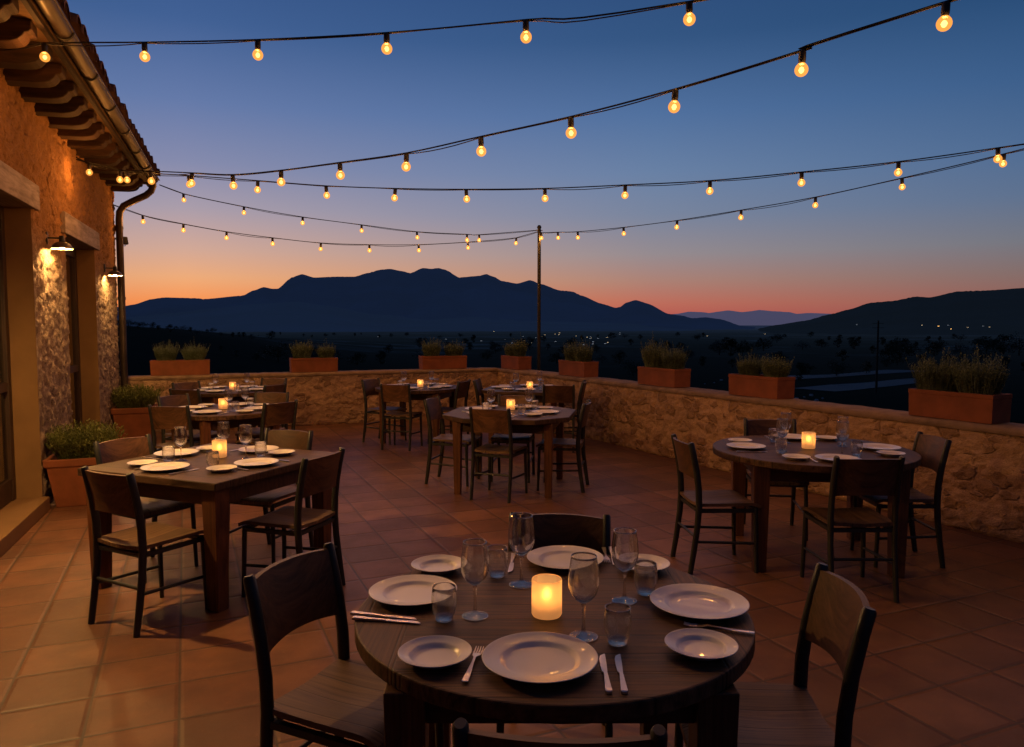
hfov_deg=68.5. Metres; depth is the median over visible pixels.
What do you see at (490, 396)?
wine glass
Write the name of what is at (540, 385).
tumbler
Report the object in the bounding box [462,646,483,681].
fork
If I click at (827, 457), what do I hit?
dinner plate
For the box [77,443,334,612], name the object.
table
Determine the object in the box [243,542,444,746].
chair
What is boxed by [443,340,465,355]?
lavender plant
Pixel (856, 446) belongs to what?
tumbler
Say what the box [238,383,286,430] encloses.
chair
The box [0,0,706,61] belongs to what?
string lights
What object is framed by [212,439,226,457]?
candle holder
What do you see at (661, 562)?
side plate
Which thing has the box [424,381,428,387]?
tumbler
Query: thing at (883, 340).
tree
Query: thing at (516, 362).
flower box
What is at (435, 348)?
lavender plant
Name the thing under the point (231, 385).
candle holder
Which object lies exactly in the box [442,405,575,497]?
table
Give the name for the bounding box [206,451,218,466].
tumbler
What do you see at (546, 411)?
dinner plate
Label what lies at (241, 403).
dinner plate
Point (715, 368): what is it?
ground
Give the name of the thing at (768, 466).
table
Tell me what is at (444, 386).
dinner plate
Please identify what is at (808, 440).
candle holder
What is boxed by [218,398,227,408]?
candle holder
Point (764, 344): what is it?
tree
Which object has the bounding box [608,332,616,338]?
tree
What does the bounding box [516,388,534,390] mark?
dinner plate
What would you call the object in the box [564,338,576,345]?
tree
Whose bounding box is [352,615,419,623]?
knife
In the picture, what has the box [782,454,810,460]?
side plate
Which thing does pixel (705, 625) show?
fork
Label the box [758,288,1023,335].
hills
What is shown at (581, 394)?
chair
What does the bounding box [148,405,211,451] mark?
chair
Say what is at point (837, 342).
tree
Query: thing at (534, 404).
tumbler
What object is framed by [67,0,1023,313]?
sky
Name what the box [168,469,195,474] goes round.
knife
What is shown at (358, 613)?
knife
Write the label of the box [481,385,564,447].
table
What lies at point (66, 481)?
flower pot
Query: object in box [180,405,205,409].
dinner plate
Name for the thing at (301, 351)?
lavender plant
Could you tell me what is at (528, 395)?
wine glass
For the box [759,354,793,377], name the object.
lavender plant
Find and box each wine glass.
[174,426,186,461]
[212,373,218,389]
[217,421,229,454]
[224,389,232,411]
[239,424,251,459]
[241,387,248,408]
[244,373,249,382]
[401,371,406,380]
[429,371,433,386]
[461,539,488,620]
[487,390,494,409]
[508,513,534,588]
[513,373,518,388]
[525,389,532,411]
[536,372,541,387]
[568,552,599,641]
[611,528,638,604]
[776,418,788,451]
[780,412,791,443]
[836,421,849,454]
[838,417,848,446]
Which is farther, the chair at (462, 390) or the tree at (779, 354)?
the tree at (779, 354)
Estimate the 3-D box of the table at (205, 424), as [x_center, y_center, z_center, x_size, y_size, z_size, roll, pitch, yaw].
[-2.966,0.746,7.799,1.160,0.752,1.160,4,5,45]
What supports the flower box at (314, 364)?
on the terrace wall at (326, 398)
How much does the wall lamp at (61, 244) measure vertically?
0.157 m
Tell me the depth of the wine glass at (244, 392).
7.83 m
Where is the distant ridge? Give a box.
[674,310,827,324]
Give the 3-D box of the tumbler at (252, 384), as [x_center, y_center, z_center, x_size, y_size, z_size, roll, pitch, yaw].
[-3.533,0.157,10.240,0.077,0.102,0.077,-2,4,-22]
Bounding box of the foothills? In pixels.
[117,302,694,331]
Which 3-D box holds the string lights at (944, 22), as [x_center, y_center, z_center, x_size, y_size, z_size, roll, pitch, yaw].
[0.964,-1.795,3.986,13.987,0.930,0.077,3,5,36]
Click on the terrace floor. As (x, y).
(944, 661)
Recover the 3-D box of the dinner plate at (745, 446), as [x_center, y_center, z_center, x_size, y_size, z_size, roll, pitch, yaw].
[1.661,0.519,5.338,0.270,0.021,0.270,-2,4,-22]
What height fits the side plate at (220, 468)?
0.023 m
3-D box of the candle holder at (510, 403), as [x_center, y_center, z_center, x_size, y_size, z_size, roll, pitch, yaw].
[-0.013,0.318,7.746,0.087,0.106,0.087,1,4,15]
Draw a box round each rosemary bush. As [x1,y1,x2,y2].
[44,418,127,458]
[110,383,163,407]
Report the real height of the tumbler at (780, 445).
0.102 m
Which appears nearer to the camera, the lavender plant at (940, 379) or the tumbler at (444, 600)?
the tumbler at (444, 600)
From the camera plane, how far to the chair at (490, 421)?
6.93 m
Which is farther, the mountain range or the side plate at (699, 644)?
the mountain range
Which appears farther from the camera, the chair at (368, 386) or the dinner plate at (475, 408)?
the chair at (368, 386)
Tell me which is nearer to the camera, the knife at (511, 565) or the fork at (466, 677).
the fork at (466, 677)
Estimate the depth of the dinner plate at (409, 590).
2.47 m
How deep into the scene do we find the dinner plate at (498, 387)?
10.32 m
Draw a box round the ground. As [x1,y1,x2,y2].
[118,325,1023,423]
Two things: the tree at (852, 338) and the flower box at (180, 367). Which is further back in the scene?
the tree at (852, 338)
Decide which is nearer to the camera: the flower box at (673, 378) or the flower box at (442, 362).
the flower box at (673, 378)
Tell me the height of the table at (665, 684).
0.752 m
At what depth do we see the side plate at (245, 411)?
7.49 m
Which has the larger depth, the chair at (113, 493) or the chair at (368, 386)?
the chair at (368, 386)
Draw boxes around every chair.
[80,466,207,637]
[93,434,197,582]
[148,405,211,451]
[156,393,217,443]
[169,388,201,440]
[171,381,212,430]
[229,428,313,563]
[235,391,288,445]
[235,399,297,484]
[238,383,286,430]
[238,447,345,597]
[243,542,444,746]
[251,377,286,426]
[361,378,406,443]
[380,383,422,450]
[423,396,480,486]
[428,379,470,441]
[452,717,667,746]
[469,407,527,502]
[473,378,507,443]
[490,394,534,482]
[496,512,612,737]
[536,400,590,492]
[542,384,574,452]
[564,380,586,431]
[670,434,760,574]
[674,562,876,746]
[743,418,808,540]
[800,456,904,602]
[850,431,951,568]
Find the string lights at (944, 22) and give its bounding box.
[76,0,957,189]
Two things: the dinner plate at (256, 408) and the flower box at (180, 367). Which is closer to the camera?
the dinner plate at (256, 408)
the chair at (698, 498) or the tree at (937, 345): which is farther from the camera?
the tree at (937, 345)
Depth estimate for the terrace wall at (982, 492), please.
7.16 m
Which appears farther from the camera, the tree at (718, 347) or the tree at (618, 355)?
the tree at (718, 347)
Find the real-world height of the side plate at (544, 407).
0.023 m
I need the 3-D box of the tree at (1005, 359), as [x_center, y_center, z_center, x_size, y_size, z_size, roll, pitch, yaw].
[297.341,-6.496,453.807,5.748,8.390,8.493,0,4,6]
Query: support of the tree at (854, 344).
on the ground
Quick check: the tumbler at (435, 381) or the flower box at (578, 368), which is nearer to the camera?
the tumbler at (435, 381)
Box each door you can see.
[0,206,15,508]
[66,248,82,431]
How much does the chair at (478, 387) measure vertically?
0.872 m
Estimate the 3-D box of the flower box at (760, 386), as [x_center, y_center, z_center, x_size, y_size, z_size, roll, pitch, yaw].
[2.668,0.132,8.073,0.257,0.225,0.707,-2,4,-27]
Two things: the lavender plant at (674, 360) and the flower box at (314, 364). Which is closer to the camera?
the lavender plant at (674, 360)
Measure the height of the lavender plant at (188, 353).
0.404 m
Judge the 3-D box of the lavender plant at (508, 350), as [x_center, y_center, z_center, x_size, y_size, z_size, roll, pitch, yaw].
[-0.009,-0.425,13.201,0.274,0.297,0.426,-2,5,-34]
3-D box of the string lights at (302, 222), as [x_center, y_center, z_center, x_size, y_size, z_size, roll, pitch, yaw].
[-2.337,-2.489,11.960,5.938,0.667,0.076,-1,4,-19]
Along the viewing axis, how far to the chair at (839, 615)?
2.25 m
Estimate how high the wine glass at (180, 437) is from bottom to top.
0.218 m
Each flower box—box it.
[150,359,209,375]
[289,357,337,372]
[418,355,466,368]
[501,355,531,369]
[558,360,598,376]
[637,366,690,387]
[728,373,795,399]
[908,388,1012,423]
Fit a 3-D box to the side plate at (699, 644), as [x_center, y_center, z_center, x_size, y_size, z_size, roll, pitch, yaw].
[0.507,0.734,2.020,0.194,0.025,0.194,-2,4,-22]
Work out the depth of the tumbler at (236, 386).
9.82 m
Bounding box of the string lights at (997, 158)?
[76,143,1023,202]
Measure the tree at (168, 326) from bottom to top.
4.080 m
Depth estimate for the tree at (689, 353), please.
553.58 m
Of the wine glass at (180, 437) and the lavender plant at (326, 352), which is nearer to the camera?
the wine glass at (180, 437)
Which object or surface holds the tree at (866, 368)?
on the ground
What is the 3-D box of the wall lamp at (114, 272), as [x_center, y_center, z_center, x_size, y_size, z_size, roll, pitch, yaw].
[-5.207,-1.356,9.833,0.217,0.157,0.184,-1,4,-20]
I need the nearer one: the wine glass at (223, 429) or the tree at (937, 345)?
the wine glass at (223, 429)
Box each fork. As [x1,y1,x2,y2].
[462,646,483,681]
[602,547,609,561]
[684,622,754,633]
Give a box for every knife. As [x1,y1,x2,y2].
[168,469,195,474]
[350,611,416,619]
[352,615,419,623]
[508,553,515,571]
[599,654,611,693]
[615,654,627,693]
[736,451,765,451]
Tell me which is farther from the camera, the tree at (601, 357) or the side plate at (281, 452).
the tree at (601, 357)
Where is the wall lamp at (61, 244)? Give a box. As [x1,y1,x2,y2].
[45,231,72,249]
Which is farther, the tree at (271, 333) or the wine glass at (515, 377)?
the tree at (271, 333)
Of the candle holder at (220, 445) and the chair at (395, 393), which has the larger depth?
the chair at (395, 393)
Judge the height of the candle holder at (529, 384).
0.103 m
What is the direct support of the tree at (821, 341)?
on the ground
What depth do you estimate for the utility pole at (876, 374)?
293.74 m
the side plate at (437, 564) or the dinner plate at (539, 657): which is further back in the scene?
the side plate at (437, 564)
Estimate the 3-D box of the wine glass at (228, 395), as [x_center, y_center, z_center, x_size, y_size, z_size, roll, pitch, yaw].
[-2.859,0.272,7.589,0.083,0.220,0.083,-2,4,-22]
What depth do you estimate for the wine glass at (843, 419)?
5.38 m
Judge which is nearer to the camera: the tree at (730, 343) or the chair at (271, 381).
the chair at (271, 381)
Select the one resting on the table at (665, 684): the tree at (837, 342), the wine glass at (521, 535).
the wine glass at (521, 535)
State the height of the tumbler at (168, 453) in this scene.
0.102 m
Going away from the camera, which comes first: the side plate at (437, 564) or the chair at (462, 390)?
the side plate at (437, 564)
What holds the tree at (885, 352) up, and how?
on the ground
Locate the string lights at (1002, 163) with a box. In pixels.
[540,148,1023,239]
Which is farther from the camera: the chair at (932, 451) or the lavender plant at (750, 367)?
the lavender plant at (750, 367)
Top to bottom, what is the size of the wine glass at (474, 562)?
0.229 m
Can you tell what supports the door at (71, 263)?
in the stone building
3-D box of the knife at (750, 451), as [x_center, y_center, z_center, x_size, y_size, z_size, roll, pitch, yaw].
[1.650,0.536,5.170,0.212,0.008,0.017,0,4,2]
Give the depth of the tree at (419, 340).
847.94 m
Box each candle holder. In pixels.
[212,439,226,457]
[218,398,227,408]
[229,382,235,389]
[417,379,422,386]
[506,399,514,409]
[527,381,532,387]
[532,573,561,619]
[801,431,815,448]
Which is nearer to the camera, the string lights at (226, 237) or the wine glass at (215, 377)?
the wine glass at (215, 377)
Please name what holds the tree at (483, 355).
on the ground
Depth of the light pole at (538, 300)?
12.99 m
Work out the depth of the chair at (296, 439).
5.39 m
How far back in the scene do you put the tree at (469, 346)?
765.87 m
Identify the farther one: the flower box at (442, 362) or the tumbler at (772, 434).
the flower box at (442, 362)
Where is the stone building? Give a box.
[0,0,160,556]
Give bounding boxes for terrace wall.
[120,367,497,432]
[497,368,1023,543]
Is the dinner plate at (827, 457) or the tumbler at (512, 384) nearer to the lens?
the dinner plate at (827, 457)
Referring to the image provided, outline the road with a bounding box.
[788,369,986,390]
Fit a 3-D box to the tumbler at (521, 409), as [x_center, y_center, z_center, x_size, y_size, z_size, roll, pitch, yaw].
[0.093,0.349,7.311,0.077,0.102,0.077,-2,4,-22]
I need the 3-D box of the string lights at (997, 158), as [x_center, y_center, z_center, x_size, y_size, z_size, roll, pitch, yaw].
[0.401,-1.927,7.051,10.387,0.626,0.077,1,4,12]
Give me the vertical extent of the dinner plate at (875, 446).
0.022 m
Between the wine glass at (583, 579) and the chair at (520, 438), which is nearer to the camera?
the wine glass at (583, 579)
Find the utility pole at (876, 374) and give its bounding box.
[872,320,883,392]
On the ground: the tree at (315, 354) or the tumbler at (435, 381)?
the tree at (315, 354)
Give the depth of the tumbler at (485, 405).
7.41 m
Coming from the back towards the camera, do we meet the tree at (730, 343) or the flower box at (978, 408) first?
the tree at (730, 343)
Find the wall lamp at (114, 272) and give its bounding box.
[104,264,122,275]
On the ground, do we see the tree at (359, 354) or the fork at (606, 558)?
the tree at (359, 354)
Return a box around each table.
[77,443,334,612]
[171,404,279,444]
[196,387,268,438]
[354,552,754,746]
[375,384,456,445]
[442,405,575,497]
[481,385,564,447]
[713,435,921,577]
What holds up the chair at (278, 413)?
on the terrace floor
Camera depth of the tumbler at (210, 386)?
9.90 m
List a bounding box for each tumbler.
[162,446,174,461]
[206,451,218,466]
[208,383,213,389]
[231,401,239,411]
[234,383,239,391]
[247,398,253,406]
[249,381,254,387]
[255,441,266,457]
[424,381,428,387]
[431,583,456,622]
[433,379,438,384]
[482,402,489,408]
[488,545,507,577]
[510,382,514,389]
[518,404,525,414]
[531,400,538,409]
[538,382,543,389]
[604,603,631,646]
[634,560,657,595]
[768,428,778,442]
[775,438,786,453]
[837,438,847,444]
[850,440,862,456]
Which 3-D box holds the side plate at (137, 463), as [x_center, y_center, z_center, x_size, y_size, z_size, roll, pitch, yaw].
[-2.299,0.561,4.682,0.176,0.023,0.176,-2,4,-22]
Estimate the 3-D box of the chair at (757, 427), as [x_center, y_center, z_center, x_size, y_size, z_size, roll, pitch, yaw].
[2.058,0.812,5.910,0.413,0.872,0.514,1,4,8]
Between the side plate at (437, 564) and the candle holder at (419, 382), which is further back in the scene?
the candle holder at (419, 382)
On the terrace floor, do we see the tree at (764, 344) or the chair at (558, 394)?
the chair at (558, 394)
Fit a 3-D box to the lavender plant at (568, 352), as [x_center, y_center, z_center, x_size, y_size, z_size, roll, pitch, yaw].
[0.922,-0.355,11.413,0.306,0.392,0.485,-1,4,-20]
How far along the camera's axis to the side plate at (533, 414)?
7.25 m
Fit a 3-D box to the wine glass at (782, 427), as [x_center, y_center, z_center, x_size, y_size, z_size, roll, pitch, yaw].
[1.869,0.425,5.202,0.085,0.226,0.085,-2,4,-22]
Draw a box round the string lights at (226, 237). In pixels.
[114,205,537,252]
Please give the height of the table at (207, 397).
0.752 m
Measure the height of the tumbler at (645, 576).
0.102 m
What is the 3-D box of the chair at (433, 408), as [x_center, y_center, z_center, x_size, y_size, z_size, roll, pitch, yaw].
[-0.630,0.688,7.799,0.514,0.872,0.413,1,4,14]
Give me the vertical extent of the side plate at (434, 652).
0.025 m
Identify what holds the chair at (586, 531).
on the terrace floor
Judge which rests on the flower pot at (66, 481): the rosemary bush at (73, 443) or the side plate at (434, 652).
the rosemary bush at (73, 443)
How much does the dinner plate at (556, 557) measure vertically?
0.023 m
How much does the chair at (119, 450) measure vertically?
0.872 m
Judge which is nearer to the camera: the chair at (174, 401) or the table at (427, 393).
the chair at (174, 401)
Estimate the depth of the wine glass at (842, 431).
5.00 m
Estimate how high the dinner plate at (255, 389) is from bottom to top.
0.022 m
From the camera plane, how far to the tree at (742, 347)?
642.68 m
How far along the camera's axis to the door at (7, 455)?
6.36 m
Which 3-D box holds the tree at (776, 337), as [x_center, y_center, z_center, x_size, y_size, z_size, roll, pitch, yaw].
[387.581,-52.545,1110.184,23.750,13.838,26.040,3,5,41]
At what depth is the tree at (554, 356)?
505.16 m
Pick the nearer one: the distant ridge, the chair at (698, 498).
the chair at (698, 498)
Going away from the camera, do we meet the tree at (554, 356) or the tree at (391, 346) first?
the tree at (554, 356)
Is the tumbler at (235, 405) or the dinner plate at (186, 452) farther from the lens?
the tumbler at (235, 405)
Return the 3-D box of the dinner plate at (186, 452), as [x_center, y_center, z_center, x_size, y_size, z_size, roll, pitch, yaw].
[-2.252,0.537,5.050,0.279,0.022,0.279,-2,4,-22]
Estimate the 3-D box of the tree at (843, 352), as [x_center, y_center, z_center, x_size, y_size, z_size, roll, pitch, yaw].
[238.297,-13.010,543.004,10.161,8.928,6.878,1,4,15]
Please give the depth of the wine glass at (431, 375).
10.60 m
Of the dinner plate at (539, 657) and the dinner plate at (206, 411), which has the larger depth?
the dinner plate at (206, 411)
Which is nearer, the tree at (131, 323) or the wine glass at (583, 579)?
the wine glass at (583, 579)
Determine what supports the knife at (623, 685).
on the table at (665, 684)
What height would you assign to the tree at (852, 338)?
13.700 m
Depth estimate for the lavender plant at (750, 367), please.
8.15 m
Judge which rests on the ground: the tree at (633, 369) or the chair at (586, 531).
the tree at (633, 369)
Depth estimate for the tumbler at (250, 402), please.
7.91 m
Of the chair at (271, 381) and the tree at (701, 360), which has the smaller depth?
the chair at (271, 381)
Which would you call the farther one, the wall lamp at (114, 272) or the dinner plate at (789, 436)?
the wall lamp at (114, 272)
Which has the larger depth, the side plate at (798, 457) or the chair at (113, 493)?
the side plate at (798, 457)
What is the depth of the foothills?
3361.27 m
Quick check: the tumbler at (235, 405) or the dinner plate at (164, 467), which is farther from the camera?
the tumbler at (235, 405)
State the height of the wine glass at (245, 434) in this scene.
0.226 m
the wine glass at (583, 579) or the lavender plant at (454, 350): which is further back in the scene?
the lavender plant at (454, 350)
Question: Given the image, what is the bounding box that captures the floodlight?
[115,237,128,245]
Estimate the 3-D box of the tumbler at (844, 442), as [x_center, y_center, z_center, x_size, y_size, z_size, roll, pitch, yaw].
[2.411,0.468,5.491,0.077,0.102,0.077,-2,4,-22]
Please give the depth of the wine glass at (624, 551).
2.35 m
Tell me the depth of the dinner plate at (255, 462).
4.74 m
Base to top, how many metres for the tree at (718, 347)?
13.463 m
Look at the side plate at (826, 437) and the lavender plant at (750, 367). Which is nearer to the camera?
the side plate at (826, 437)
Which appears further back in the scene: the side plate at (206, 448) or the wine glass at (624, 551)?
the side plate at (206, 448)
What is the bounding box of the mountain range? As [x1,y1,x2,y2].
[117,268,754,329]
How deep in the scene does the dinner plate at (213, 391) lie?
9.67 m
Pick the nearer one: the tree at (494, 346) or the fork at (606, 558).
the fork at (606, 558)
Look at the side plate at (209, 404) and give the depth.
8.10 m
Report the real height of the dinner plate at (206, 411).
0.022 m
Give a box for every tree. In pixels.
[126,319,136,327]
[165,324,174,331]
[266,331,274,338]
[310,347,318,356]
[334,351,343,360]
[347,352,367,364]
[375,350,386,363]
[383,344,392,352]
[411,351,423,359]
[414,337,424,346]
[466,342,473,349]
[480,349,492,358]
[488,342,503,353]
[548,352,563,363]
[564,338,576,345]
[593,344,600,352]
[595,354,607,361]
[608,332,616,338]
[612,350,626,363]
[621,358,642,377]
[662,340,672,350]
[679,349,693,359]
[698,356,705,365]
[711,340,726,354]
[719,338,740,355]
[727,359,736,367]
[731,340,751,355]
[752,339,772,350]
[769,333,783,342]
[770,351,788,362]
[795,362,809,380]
[815,339,829,347]
[825,359,852,375]
[833,337,842,347]
[834,349,849,360]
[847,336,858,347]
[851,340,859,348]
[859,360,872,372]
[875,344,902,361]
[879,337,885,344]
[884,336,921,359]
[920,339,947,353]
[925,341,943,355]
[969,336,1003,355]
[991,333,1014,353]
[996,333,1023,355]
[999,356,1011,368]
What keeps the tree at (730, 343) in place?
on the ground
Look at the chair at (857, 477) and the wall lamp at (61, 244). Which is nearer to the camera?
the chair at (857, 477)
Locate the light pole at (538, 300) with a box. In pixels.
[536,225,542,370]
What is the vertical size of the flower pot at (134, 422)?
0.500 m
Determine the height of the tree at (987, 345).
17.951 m
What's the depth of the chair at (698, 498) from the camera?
4.94 m
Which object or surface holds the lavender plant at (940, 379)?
on the flower box at (978, 408)
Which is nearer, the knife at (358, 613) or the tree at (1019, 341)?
the knife at (358, 613)
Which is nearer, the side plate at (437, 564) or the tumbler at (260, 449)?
the side plate at (437, 564)
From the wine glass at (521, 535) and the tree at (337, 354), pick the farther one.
the tree at (337, 354)
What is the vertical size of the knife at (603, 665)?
0.008 m
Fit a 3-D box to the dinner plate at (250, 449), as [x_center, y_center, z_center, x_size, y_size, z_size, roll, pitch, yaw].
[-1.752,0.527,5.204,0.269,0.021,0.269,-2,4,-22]
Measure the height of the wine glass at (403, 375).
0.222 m
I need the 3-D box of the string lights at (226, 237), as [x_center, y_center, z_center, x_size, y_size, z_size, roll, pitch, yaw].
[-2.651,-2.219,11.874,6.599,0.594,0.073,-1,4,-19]
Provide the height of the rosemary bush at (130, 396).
0.387 m
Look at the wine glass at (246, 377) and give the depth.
10.12 m
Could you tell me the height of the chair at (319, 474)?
0.872 m
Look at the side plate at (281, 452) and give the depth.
5.10 m
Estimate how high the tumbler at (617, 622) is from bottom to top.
0.102 m
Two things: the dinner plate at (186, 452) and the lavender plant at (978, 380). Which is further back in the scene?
the lavender plant at (978, 380)
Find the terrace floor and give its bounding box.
[0,419,1023,746]
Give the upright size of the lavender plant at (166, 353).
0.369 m
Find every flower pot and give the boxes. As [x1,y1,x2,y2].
[42,453,95,507]
[111,404,157,439]
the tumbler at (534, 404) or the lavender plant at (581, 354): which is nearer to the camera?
the tumbler at (534, 404)
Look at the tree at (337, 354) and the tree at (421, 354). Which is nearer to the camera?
the tree at (337, 354)
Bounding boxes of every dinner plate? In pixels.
[140,462,189,471]
[153,448,198,456]
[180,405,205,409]
[193,410,221,413]
[205,390,224,392]
[229,402,246,405]
[234,458,278,466]
[238,445,278,452]
[244,406,262,410]
[249,388,262,390]
[369,575,456,605]
[434,385,451,387]
[465,407,490,409]
[482,632,597,682]
[491,386,509,388]
[515,405,531,408]
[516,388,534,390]
[527,545,603,569]
[531,410,558,413]
[650,583,749,618]
[726,442,765,449]
[779,433,801,439]
[815,454,859,461]
[863,443,901,450]
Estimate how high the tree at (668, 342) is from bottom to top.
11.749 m
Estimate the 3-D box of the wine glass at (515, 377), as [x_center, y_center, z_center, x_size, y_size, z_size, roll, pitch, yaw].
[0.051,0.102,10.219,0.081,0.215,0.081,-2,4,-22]
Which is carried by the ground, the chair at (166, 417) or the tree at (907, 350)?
the tree at (907, 350)
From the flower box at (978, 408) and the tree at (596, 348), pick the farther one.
the tree at (596, 348)
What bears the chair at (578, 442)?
on the terrace floor
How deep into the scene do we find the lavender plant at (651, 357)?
9.57 m
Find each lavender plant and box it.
[152,340,179,360]
[179,336,210,359]
[289,338,314,357]
[315,338,335,357]
[421,337,442,355]
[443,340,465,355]
[503,342,513,355]
[511,332,527,356]
[563,337,580,360]
[572,336,594,361]
[640,337,667,367]
[660,342,690,368]
[736,349,762,375]
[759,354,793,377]
[905,346,966,391]
[949,344,1009,394]
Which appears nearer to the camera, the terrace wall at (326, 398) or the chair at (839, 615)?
the chair at (839, 615)
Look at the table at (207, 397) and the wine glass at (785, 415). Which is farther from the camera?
the table at (207, 397)
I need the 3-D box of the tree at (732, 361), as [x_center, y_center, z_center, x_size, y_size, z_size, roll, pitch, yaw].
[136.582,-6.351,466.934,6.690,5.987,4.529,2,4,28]
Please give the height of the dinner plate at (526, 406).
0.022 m
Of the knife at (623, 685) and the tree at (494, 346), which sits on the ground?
the tree at (494, 346)
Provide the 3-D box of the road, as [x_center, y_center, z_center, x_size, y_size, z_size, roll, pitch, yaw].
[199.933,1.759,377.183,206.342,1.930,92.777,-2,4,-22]
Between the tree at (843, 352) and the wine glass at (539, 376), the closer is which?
the wine glass at (539, 376)
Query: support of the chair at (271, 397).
on the terrace floor
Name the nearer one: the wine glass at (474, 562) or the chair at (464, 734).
the chair at (464, 734)
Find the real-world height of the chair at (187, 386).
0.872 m
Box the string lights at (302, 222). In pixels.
[159,184,535,241]
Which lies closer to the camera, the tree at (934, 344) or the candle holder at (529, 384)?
the candle holder at (529, 384)
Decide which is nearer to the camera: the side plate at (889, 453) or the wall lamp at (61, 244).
the side plate at (889, 453)
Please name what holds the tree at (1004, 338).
on the ground
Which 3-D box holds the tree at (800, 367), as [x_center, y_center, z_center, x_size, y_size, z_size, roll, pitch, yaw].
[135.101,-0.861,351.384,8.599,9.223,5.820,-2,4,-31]
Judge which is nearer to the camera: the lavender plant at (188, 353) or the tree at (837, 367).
the lavender plant at (188, 353)
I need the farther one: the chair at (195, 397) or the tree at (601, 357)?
the tree at (601, 357)
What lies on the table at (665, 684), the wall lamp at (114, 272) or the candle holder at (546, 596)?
the candle holder at (546, 596)
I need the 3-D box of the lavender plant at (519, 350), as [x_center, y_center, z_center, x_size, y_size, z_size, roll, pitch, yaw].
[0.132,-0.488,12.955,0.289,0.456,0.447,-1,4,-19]
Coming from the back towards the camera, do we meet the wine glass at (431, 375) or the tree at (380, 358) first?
the tree at (380, 358)
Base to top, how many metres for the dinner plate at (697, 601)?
0.024 m
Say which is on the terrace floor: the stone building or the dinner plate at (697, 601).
the stone building
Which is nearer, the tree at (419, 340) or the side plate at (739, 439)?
the side plate at (739, 439)
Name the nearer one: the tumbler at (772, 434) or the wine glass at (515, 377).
the tumbler at (772, 434)
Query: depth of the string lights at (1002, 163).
8.73 m
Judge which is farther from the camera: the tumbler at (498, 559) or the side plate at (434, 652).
the tumbler at (498, 559)
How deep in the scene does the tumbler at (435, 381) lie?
10.68 m
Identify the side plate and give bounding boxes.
[127,459,157,466]
[196,445,211,450]
[198,403,214,406]
[206,465,236,472]
[236,409,253,412]
[268,449,294,455]
[398,635,471,669]
[411,555,460,574]
[524,412,542,416]
[538,406,552,409]
[630,554,669,571]
[664,628,738,660]
[728,438,751,441]
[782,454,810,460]
[816,435,836,440]
[876,450,905,456]
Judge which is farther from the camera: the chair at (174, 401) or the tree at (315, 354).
the tree at (315, 354)

